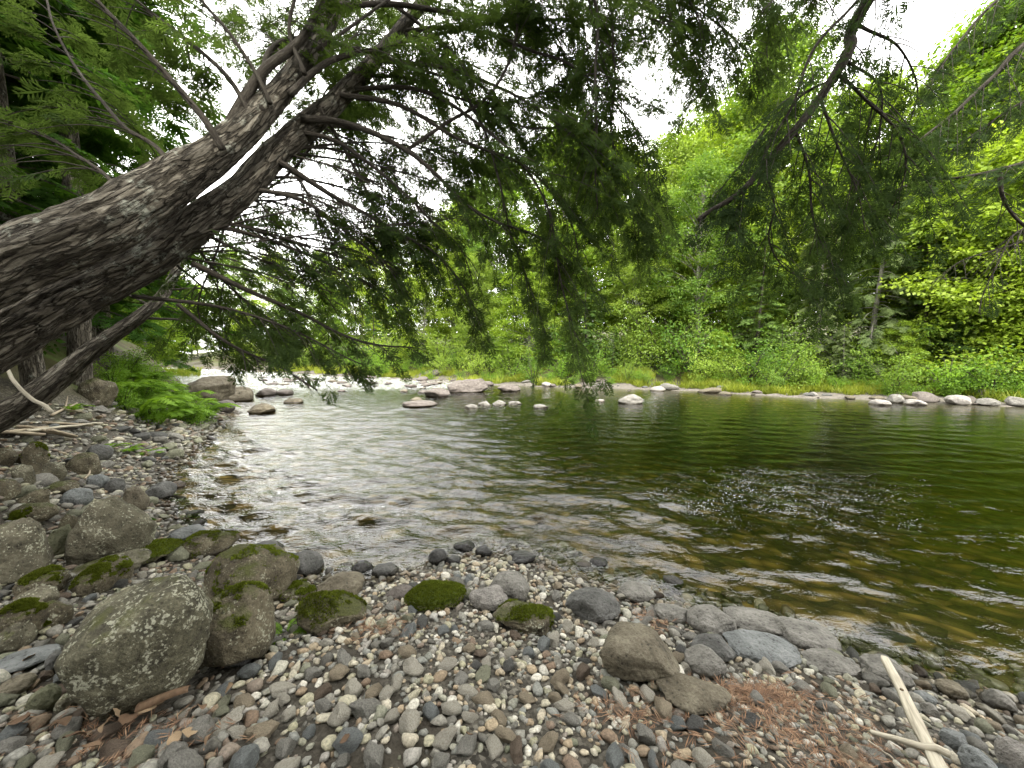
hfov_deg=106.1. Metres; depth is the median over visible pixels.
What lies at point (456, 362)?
leafy shrub
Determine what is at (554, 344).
leafy shrub
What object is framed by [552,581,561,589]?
pebble
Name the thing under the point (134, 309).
hemlock tree
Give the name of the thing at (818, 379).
leafy shrub
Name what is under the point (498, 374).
leafy shrub
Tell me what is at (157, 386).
fern clump
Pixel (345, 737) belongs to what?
dead leaf
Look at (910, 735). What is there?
pebble
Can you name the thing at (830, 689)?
pebble
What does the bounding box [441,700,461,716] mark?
pebble
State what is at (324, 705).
pebble
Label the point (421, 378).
shore rock
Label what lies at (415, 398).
rapids rock
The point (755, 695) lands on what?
pebble
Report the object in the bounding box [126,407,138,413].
bank stone
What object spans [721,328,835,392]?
leafy shrub
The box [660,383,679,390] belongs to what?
shore rock
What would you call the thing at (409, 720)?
pebble
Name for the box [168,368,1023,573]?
river water
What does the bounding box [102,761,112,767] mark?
pebble
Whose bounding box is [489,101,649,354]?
broadleaf tree
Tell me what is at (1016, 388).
leafy shrub
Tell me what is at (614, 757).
pebble
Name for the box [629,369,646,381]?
leafy shrub
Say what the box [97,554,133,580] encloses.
boulder
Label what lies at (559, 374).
leafy shrub
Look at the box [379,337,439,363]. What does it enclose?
leafy shrub
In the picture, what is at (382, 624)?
pebble
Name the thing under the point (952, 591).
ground
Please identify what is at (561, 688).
pebble
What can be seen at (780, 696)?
fallen needles
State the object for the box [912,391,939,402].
shore rock
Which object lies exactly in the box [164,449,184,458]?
bank stone
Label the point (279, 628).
fern clump
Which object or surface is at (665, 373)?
leafy shrub
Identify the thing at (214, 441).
bank stone
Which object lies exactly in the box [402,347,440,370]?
leafy shrub
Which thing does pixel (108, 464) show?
bank stone
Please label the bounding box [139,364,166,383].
leafy shrub
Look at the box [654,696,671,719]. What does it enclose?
pebble
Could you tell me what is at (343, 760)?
pebble
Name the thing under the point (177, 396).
fern clump
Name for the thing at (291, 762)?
pebble
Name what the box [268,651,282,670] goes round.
pebble
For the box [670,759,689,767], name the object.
pebble
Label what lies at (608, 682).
pebble
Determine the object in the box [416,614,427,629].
pebble
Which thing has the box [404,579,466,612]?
boulder
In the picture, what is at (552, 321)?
broadleaf tree
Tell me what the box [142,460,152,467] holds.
bank stone
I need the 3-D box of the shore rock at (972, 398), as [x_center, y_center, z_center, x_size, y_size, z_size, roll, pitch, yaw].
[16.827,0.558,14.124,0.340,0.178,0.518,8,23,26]
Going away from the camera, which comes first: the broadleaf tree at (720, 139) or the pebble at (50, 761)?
the pebble at (50, 761)
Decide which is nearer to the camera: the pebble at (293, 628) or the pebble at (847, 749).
the pebble at (847, 749)
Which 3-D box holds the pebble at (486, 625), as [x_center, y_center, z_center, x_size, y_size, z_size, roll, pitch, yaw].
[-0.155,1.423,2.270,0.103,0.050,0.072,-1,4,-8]
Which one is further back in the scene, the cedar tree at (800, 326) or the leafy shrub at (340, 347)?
the leafy shrub at (340, 347)
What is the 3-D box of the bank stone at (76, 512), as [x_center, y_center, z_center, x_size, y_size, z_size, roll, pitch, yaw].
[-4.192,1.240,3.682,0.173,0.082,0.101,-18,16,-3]
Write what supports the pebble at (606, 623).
on the ground at (952, 591)
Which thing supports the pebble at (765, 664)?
on the ground at (952, 591)
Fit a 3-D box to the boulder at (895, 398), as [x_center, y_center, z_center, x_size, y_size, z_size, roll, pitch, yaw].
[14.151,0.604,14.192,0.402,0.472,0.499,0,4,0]
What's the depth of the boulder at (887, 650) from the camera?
2.31 m
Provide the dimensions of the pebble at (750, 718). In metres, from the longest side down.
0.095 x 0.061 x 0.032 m
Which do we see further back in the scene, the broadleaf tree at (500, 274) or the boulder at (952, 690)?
the broadleaf tree at (500, 274)
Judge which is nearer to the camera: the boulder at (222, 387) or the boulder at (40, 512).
the boulder at (40, 512)
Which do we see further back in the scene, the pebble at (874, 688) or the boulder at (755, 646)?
the boulder at (755, 646)
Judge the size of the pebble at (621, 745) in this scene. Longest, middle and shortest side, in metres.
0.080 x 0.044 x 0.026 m
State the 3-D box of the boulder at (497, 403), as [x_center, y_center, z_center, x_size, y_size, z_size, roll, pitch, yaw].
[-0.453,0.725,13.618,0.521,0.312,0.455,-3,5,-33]
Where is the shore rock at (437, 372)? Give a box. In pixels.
[431,369,441,375]
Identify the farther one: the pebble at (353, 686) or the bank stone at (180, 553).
the bank stone at (180, 553)
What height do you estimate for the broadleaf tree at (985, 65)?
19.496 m
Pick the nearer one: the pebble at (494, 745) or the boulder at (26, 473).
the pebble at (494, 745)
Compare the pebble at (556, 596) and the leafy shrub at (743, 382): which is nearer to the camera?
the pebble at (556, 596)
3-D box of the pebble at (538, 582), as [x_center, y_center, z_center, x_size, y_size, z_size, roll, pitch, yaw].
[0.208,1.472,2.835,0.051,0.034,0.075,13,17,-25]
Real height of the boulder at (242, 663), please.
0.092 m
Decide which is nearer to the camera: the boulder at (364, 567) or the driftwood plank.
the driftwood plank
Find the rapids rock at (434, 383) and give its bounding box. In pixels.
[429,382,438,385]
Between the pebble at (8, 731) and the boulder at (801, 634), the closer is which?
the pebble at (8, 731)
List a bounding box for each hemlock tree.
[0,0,157,403]
[0,0,161,290]
[0,0,200,308]
[0,0,793,441]
[0,0,851,309]
[0,188,339,432]
[1,0,231,385]
[2,5,242,357]
[17,2,218,362]
[20,190,41,204]
[22,131,175,323]
[57,9,165,152]
[95,115,178,335]
[118,280,197,371]
[682,0,993,344]
[859,0,1023,318]
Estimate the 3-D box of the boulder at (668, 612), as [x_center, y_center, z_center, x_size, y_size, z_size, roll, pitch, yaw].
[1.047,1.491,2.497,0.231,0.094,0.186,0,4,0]
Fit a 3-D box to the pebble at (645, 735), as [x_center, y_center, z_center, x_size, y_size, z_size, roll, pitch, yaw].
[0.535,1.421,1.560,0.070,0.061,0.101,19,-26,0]
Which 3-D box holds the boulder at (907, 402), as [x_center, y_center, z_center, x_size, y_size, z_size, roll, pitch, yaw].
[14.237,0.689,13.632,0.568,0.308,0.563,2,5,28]
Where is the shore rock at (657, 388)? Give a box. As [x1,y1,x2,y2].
[650,386,665,394]
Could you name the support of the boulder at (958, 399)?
on the ground at (952, 591)
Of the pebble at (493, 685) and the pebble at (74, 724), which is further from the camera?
the pebble at (493, 685)
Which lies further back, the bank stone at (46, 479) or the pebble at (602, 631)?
the bank stone at (46, 479)
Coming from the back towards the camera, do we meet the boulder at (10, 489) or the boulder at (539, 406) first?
the boulder at (539, 406)
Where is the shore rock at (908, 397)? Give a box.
[902,395,917,399]
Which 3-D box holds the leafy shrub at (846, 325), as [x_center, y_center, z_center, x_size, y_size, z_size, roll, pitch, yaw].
[17.478,-2.307,19.251,5.026,3.987,4.449,2,5,27]
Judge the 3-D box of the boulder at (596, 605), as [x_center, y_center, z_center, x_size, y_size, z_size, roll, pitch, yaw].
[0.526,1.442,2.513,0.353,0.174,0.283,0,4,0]
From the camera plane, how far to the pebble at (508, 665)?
1.93 m
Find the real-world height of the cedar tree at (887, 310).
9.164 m
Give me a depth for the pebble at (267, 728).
1.52 m
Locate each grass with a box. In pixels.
[160,365,203,377]
[273,363,1023,402]
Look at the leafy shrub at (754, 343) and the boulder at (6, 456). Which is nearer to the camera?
the boulder at (6, 456)
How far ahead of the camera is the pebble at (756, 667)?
2.02 m
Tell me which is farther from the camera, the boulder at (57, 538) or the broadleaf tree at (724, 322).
the broadleaf tree at (724, 322)
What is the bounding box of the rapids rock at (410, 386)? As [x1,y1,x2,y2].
[404,384,416,387]
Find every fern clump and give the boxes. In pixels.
[65,404,95,411]
[98,369,154,381]
[104,442,131,446]
[116,379,157,391]
[116,381,154,397]
[117,381,174,396]
[121,443,144,451]
[122,394,181,416]
[123,394,196,410]
[127,387,179,396]
[131,369,177,382]
[134,406,195,423]
[136,447,164,455]
[149,383,190,391]
[161,397,202,410]
[167,408,209,420]
[170,390,214,396]
[177,403,239,421]
[187,398,220,407]
[272,618,306,643]
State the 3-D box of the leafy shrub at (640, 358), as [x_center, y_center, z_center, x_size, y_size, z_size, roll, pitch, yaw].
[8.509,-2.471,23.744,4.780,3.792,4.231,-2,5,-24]
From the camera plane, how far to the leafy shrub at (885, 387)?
15.74 m
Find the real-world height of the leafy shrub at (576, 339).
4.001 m
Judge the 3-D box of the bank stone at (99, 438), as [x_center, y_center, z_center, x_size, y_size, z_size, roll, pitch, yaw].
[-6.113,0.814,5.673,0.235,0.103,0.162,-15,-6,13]
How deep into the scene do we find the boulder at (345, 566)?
3.18 m
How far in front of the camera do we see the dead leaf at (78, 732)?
1.49 m
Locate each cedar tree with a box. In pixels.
[783,220,868,372]
[819,191,939,387]
[825,326,861,384]
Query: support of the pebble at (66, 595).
on the ground at (952, 591)
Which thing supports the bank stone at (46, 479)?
on the ground at (952, 591)
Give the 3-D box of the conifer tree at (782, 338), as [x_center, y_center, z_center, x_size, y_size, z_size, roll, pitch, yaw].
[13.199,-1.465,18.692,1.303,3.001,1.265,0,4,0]
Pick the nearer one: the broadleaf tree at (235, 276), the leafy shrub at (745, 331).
the leafy shrub at (745, 331)
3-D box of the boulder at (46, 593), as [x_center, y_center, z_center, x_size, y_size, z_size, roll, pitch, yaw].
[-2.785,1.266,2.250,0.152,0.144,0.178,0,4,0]
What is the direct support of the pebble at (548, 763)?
on the ground at (952, 591)
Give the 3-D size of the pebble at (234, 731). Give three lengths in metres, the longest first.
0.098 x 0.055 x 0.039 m
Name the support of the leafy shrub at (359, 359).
on the ground at (952, 591)
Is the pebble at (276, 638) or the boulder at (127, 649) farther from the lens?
the pebble at (276, 638)
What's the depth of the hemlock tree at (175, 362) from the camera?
26.76 m
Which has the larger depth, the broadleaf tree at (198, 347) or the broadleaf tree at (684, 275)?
the broadleaf tree at (198, 347)
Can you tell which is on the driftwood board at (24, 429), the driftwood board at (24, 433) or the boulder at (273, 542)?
the driftwood board at (24, 433)
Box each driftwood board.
[0,426,48,433]
[3,430,45,435]
[15,425,54,433]
[42,421,93,425]
[46,429,77,437]
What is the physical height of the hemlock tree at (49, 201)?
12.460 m
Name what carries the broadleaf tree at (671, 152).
on the ground at (952, 591)
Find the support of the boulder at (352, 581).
on the ground at (952, 591)
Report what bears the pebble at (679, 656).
on the ground at (952, 591)
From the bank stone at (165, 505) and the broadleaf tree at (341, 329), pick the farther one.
the broadleaf tree at (341, 329)
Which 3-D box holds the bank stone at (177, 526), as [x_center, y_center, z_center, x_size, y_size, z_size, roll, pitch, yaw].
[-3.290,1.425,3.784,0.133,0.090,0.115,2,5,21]
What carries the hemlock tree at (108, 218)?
on the ground at (952, 591)
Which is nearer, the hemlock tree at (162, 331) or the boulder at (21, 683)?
the boulder at (21, 683)
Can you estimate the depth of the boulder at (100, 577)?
2.46 m
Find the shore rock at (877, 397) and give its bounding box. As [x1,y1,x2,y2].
[869,396,884,399]
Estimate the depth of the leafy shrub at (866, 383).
16.69 m
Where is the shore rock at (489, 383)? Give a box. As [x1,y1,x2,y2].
[483,381,493,385]
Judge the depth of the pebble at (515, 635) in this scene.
2.21 m
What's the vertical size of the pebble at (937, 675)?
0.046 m
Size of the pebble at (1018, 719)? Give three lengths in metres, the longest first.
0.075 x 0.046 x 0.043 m
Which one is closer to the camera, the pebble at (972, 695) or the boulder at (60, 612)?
the pebble at (972, 695)
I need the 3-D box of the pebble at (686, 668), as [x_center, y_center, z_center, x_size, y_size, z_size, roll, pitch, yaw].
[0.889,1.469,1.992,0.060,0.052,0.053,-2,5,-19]
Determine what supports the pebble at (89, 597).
on the ground at (952, 591)
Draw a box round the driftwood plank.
[881,655,947,767]
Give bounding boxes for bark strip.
[134,685,190,712]
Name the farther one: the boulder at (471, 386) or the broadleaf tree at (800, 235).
the broadleaf tree at (800, 235)
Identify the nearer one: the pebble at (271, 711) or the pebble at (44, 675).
the pebble at (271, 711)
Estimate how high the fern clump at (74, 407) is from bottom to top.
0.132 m
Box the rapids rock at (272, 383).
[265,382,278,386]
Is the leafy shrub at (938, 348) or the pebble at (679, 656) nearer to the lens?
the pebble at (679, 656)
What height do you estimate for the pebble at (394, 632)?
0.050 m
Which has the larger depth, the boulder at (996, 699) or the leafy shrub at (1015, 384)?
the leafy shrub at (1015, 384)
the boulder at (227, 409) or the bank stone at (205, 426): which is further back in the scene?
the boulder at (227, 409)
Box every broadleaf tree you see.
[111,272,210,362]
[124,269,197,365]
[179,284,221,357]
[202,247,258,342]
[226,307,263,359]
[244,248,314,340]
[267,282,307,350]
[297,248,338,339]
[307,282,360,357]
[326,238,393,349]
[349,222,417,344]
[388,258,458,365]
[391,205,500,353]
[434,184,516,337]
[448,251,506,363]
[449,147,535,336]
[486,243,566,368]
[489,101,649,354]
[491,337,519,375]
[514,214,590,360]
[544,177,627,335]
[549,128,681,352]
[599,210,678,364]
[608,118,735,332]
[615,215,712,355]
[630,147,764,346]
[663,81,838,336]
[665,95,786,335]
[674,168,824,347]
[680,1,876,342]
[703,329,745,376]
[746,59,988,331]
[767,126,857,339]
[825,147,1019,350]
[865,120,1023,386]
[870,28,1023,294]
[881,0,1023,321]
[928,197,1023,377]
[977,24,1023,317]
[998,314,1023,383]
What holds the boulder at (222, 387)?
on the ground at (952, 591)
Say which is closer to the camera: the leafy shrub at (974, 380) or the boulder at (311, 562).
the boulder at (311, 562)
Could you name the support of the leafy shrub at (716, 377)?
on the ground at (952, 591)
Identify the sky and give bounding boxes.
[37,0,1015,353]
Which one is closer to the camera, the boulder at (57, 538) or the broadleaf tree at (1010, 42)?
the boulder at (57, 538)
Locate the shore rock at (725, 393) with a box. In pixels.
[719,391,731,396]
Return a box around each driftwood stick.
[26,422,102,431]
[868,740,893,758]
[870,729,950,757]
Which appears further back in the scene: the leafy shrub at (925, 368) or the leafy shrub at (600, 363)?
the leafy shrub at (600, 363)
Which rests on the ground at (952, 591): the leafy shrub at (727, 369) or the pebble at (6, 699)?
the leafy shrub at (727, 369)
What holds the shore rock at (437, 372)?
on the ground at (952, 591)
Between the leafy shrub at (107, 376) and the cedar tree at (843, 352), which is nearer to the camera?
the leafy shrub at (107, 376)
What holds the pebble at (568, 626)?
on the ground at (952, 591)
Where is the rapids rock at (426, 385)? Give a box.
[420,383,430,387]
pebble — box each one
[0,693,20,706]
[0,722,27,740]
[0,736,26,757]
[3,583,15,589]
[14,752,35,767]
[33,751,64,767]
[39,670,53,681]
[51,716,82,739]
[53,674,60,684]
[55,633,69,644]
[55,731,75,752]
[58,683,66,695]
[59,592,70,598]
[64,616,83,625]
[71,707,86,716]
[81,593,97,602]
[88,722,122,740]
[99,739,130,761]
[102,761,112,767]
[112,579,127,587]
[128,744,154,767]
[136,571,146,577]
[143,728,172,746]
[157,741,188,767]
[167,748,203,767]
[177,707,191,720]
[183,714,214,744]
[210,705,244,736]
[212,704,229,717]
[215,680,230,695]
[218,694,230,706]
[226,725,245,740]
[229,743,259,767]
[233,693,254,708]
[237,663,260,679]
[243,719,279,742]
[262,698,278,718]
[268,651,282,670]
[269,681,295,698]
[272,636,283,642]
[274,756,300,767]
[275,737,295,759]
[276,609,288,617]
[276,692,290,707]
[281,706,295,723]
[282,615,295,621]
[284,599,298,606]
[289,624,297,633]
[302,724,315,740]
[304,667,321,681]
[313,682,331,702]
[315,697,332,713]
[317,630,326,635]
[322,573,331,580]
[327,702,350,727]
[329,663,349,681]
[332,727,363,754]
[335,753,349,767]
[337,648,351,666]
[344,678,362,696]
[349,698,381,719]
[351,632,359,639]
[357,664,370,678]
[363,740,384,767]
[365,682,382,698]
[376,618,387,630]
[379,685,394,700]
[380,637,393,647]
[384,708,399,724]
[385,600,400,612]
[386,577,394,582]
[390,628,398,638]
[391,673,402,692]
[397,644,416,658]
[399,613,413,622]
[399,708,419,733]
[400,622,415,637]
[403,656,423,676]
[407,582,417,586]
[408,605,416,613]
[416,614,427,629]
[422,701,439,721]
[432,725,457,750]
[432,752,449,767]
[437,657,456,670]
[438,624,448,635]
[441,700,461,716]
[449,577,464,584]
[450,624,457,631]
[454,670,468,685]
[456,684,477,698]
[456,732,476,756]
[461,711,478,723]
[462,643,474,653]
[463,588,470,598]
[464,574,472,584]
[469,660,481,669]
[471,690,494,704]
[473,649,487,657]
[475,664,490,682]
[477,620,494,631]
[481,655,490,665]
[485,733,503,760]
[486,678,499,692]
[491,709,506,726]
[495,726,515,743]
[503,646,516,656]
[503,658,514,672]
[510,630,521,640]
[510,735,522,764]
[518,691,535,704]
[523,646,534,657]
[536,579,543,585]
[537,635,549,651]
[538,730,558,753]
[540,758,559,767]
[548,630,559,647]
[548,691,561,702]
[550,668,569,685]
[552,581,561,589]
[552,591,560,601]
[553,612,561,620]
[554,654,562,667]
[554,681,568,694]
[554,698,574,712]
[560,712,579,726]
[562,619,573,633]
[576,662,589,680]
[577,657,590,663]
[578,573,587,580]
[588,637,598,647]
[590,684,607,699]
[595,628,607,635]
[601,676,619,692]
[602,620,613,626]
[606,741,624,767]
[610,580,617,585]
[612,686,627,709]
[613,703,622,715]
[615,593,624,599]
[618,743,629,757]
[636,722,654,745]
[638,615,651,625]
[639,684,654,703]
[645,605,656,618]
[648,749,658,767]
[653,591,663,598]
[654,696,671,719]
[665,638,673,645]
[668,625,680,632]
[670,715,685,730]
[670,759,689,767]
[672,651,684,662]
[675,643,685,652]
[680,661,691,673]
[681,631,696,640]
[685,714,703,732]
[692,747,714,767]
[711,737,734,758]
[723,681,735,688]
[740,711,762,728]
[747,689,764,707]
[752,663,761,673]
[759,657,775,674]
[771,660,789,673]
[792,678,812,696]
[815,700,840,715]
[820,681,837,699]
[823,676,835,684]
[827,648,843,655]
[838,743,858,763]
[846,646,858,659]
[861,672,889,687]
[866,748,888,767]
[869,683,881,694]
[881,687,901,705]
[895,707,905,718]
[902,731,921,751]
[912,664,927,677]
[913,679,931,689]
[933,672,944,678]
[946,703,970,721]
[953,679,978,692]
[959,729,980,739]
[963,687,976,698]
[966,736,988,754]
[968,679,979,688]
[973,717,994,733]
[974,702,1006,724]
[981,750,997,763]
[985,719,1002,730]
[996,763,1007,767]
[1001,724,1018,735]
[1013,715,1023,724]
[1018,692,1023,704]
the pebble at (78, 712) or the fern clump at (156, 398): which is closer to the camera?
the pebble at (78, 712)
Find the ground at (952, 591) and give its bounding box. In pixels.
[0,323,1023,767]
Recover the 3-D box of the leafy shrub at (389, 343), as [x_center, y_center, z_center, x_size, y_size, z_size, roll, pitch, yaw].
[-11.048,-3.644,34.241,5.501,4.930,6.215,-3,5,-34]
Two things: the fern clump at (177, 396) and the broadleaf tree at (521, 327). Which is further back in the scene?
the broadleaf tree at (521, 327)
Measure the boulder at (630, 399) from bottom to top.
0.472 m
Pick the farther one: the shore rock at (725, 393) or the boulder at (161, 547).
the shore rock at (725, 393)
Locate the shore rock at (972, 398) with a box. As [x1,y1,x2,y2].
[967,396,975,401]
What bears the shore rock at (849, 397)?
on the ground at (952, 591)
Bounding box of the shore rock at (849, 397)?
[844,395,855,399]
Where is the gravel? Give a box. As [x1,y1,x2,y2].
[0,400,1023,767]
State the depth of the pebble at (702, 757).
1.45 m
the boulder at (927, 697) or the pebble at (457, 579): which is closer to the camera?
the boulder at (927, 697)
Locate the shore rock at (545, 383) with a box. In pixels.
[542,382,550,386]
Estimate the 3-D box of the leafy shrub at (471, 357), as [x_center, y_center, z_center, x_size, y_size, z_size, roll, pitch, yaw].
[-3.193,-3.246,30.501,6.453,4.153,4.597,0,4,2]
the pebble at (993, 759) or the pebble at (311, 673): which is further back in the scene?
the pebble at (311, 673)
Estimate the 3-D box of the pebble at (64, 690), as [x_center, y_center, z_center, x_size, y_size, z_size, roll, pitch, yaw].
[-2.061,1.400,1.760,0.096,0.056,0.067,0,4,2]
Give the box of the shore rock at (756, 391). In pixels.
[751,390,762,393]
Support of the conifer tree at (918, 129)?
on the ground at (952, 591)
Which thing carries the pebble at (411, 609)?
on the ground at (952, 591)
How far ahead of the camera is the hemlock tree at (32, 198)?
7.22 m
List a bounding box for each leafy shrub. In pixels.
[93,361,131,385]
[99,342,160,378]
[100,349,138,373]
[113,382,144,413]
[123,376,168,409]
[125,352,166,375]
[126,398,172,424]
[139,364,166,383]
[145,359,180,391]
[166,389,194,410]
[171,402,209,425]
[192,395,224,423]
[294,352,311,366]
[330,337,367,359]
[342,342,383,369]
[358,323,423,364]
[371,349,403,376]
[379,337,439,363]
[397,361,409,369]
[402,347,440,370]
[411,324,468,367]
[423,349,453,373]
[433,325,504,366]
[440,344,467,369]
[454,341,498,376]
[455,370,466,378]
[482,329,527,365]
[483,372,496,381]
[484,336,538,376]
[494,367,513,379]
[499,318,567,367]
[509,351,561,383]
[544,373,559,380]
[546,353,572,379]
[548,312,600,360]
[559,338,615,380]
[566,374,582,384]
[578,319,635,370]
[599,364,617,376]
[605,375,616,384]
[606,297,709,371]
[608,313,671,368]
[614,359,642,382]
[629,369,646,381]
[633,308,773,377]
[638,368,655,384]
[652,362,684,379]
[663,287,797,370]
[664,374,674,382]
[674,317,728,366]
[680,335,741,380]
[709,349,757,381]
[710,372,731,381]
[711,327,794,384]
[712,318,774,364]
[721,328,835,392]
[735,377,750,385]
[746,356,789,390]
[756,310,835,366]
[773,311,861,367]
[783,357,826,384]
[798,348,832,380]
[801,371,823,387]
[812,320,911,373]
[814,346,889,382]
[815,303,939,358]
[823,372,850,388]
[825,376,849,391]
[839,327,954,379]
[839,342,933,394]
[857,374,883,387]
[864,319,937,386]
[877,379,907,395]
[892,355,939,377]
[898,379,934,395]
[902,346,1012,395]
[905,316,994,374]
[918,313,1021,378]
[926,344,1023,395]
[935,378,971,395]
[936,385,964,396]
[937,356,1011,395]
[992,382,1023,396]
[1004,375,1022,390]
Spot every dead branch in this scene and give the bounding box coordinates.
[6,369,53,412]
[50,396,85,415]
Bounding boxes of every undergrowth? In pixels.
[43,324,105,354]
[275,334,1022,380]
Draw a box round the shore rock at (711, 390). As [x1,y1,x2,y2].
[698,387,721,394]
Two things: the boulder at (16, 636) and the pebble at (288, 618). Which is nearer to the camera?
the boulder at (16, 636)
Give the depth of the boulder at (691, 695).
1.74 m
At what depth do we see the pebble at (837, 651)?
2.17 m
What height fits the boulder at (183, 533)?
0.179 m
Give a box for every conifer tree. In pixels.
[233,283,254,351]
[363,294,386,364]
[379,226,421,355]
[567,266,608,366]
[604,326,621,371]
[723,217,789,367]
[771,323,793,378]
[840,123,959,347]
[880,215,979,378]
[937,324,963,379]
[971,92,1023,321]
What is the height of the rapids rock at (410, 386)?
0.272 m
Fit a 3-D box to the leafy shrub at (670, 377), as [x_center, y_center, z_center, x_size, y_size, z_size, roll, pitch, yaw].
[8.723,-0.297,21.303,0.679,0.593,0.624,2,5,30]
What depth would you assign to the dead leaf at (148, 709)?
1.63 m
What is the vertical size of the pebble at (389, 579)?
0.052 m
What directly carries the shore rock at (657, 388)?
on the ground at (952, 591)
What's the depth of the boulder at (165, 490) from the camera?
4.64 m
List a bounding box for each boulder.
[0,448,17,465]
[0,479,21,500]
[0,517,52,566]
[0,555,43,583]
[0,596,49,632]
[0,622,37,653]
[0,644,60,672]
[0,672,37,693]
[7,502,59,522]
[11,464,35,484]
[11,585,59,602]
[12,564,72,597]
[16,488,49,503]
[18,441,49,473]
[24,683,61,711]
[41,462,66,480]
[43,600,73,627]
[44,650,61,672]
[47,480,79,493]
[48,524,71,555]
[53,693,77,713]
[54,574,213,721]
[58,514,78,528]
[59,488,93,505]
[64,496,157,565]
[65,452,101,474]
[68,561,117,596]
[69,548,151,573]
[77,378,118,406]
[86,444,113,459]
[86,474,109,487]
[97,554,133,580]
[103,478,125,492]
[122,486,149,509]
[140,537,183,564]
[145,481,176,499]
[166,524,205,540]
[181,529,239,559]
[183,375,235,403]
[199,580,275,667]
[203,543,299,601]
[211,400,235,412]
[225,659,251,667]
[227,386,253,402]
[247,403,275,416]
[255,388,277,398]
[256,540,283,547]
[276,389,293,397]
[278,578,316,603]
[283,398,303,405]
[294,589,366,635]
[295,550,323,576]
[316,571,364,594]
[336,562,352,572]
[350,560,373,576]
[371,562,398,577]
[385,584,412,599]
[402,400,437,408]
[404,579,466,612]
[424,388,449,399]
[428,548,447,565]
[445,555,460,564]
[447,379,487,396]
[453,540,475,552]
[463,404,478,412]
[469,584,507,612]
[475,544,491,556]
[478,401,491,409]
[489,570,529,600]
[491,400,506,408]
[492,598,555,635]
[497,384,520,393]
[508,401,521,406]
[509,550,535,564]
[533,404,548,410]
[565,587,620,623]
[574,560,591,571]
[589,557,607,568]
[599,621,679,681]
[617,581,655,602]
[618,394,643,406]
[654,603,687,624]
[656,671,731,714]
[662,574,683,589]
[684,644,726,678]
[686,604,736,637]
[690,633,735,661]
[722,629,801,667]
[723,606,782,635]
[774,616,841,650]
[800,648,861,676]
[852,641,872,651]
[854,634,875,643]
[858,653,915,688]
[865,627,915,642]
[868,399,891,407]
[873,644,900,657]
[886,394,904,406]
[903,399,927,406]
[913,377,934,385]
[913,690,937,705]
[919,702,939,718]
[934,678,969,700]
[938,727,967,749]
[943,395,971,404]
[957,744,997,767]
[961,671,994,688]
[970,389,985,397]
[974,398,1000,406]
[978,688,1018,714]
[994,736,1023,767]
[1004,396,1023,406]
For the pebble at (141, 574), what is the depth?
2.81 m
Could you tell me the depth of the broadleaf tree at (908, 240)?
17.53 m
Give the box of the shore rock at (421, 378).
[416,376,427,380]
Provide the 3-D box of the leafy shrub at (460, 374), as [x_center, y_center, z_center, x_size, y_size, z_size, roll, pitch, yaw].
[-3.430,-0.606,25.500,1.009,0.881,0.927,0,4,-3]
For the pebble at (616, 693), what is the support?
on the ground at (952, 591)
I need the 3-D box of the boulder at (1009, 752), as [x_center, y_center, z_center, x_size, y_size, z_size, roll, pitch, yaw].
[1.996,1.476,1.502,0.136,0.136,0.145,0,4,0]
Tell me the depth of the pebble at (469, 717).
1.58 m
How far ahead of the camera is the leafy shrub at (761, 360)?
18.38 m
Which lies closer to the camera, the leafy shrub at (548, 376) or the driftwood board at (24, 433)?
the driftwood board at (24, 433)
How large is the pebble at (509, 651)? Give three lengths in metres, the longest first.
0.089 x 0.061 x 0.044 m
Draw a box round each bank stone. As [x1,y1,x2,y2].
[14,478,23,482]
[16,451,21,462]
[17,485,37,497]
[21,435,32,442]
[36,473,59,486]
[45,423,59,429]
[66,509,83,515]
[74,413,92,419]
[75,419,89,426]
[83,484,99,489]
[90,435,106,441]
[92,405,107,412]
[101,460,114,468]
[115,426,130,431]
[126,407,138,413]
[128,428,140,433]
[132,432,150,439]
[141,456,156,462]
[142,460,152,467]
[147,448,166,456]
[149,496,158,504]
[150,432,167,436]
[152,436,167,442]
[156,424,166,430]
[158,514,170,519]
[161,503,170,506]
[163,442,176,449]
[163,459,174,462]
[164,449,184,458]
[165,546,189,561]
[166,524,183,531]
[167,432,183,440]
[169,427,184,431]
[174,481,185,489]
[178,423,186,428]
[185,509,204,517]
[191,518,208,526]
[191,561,211,571]
[193,437,202,442]
[197,423,210,428]
[206,440,217,443]
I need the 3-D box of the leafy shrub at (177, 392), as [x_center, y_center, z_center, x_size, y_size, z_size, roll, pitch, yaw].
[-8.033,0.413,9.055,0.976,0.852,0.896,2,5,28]
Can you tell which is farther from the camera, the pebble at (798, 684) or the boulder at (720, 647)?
the boulder at (720, 647)
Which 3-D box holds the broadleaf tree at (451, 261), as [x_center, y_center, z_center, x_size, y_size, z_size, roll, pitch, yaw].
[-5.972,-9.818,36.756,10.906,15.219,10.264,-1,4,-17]
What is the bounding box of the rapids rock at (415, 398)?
[410,397,421,400]
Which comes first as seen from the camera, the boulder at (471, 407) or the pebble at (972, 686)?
the pebble at (972, 686)
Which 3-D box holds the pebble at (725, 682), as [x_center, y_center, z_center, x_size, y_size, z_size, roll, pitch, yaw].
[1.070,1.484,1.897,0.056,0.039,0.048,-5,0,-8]
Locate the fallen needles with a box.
[0,603,948,767]
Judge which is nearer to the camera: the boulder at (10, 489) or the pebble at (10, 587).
the pebble at (10, 587)
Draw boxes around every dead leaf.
[7,712,30,724]
[53,716,71,725]
[62,731,86,737]
[81,740,101,747]
[97,716,111,732]
[112,708,120,716]
[118,713,137,725]
[138,704,156,713]
[166,731,181,744]
[181,727,196,737]
[204,729,216,744]
[225,682,232,693]
[340,733,349,743]
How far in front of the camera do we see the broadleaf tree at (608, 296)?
28.21 m

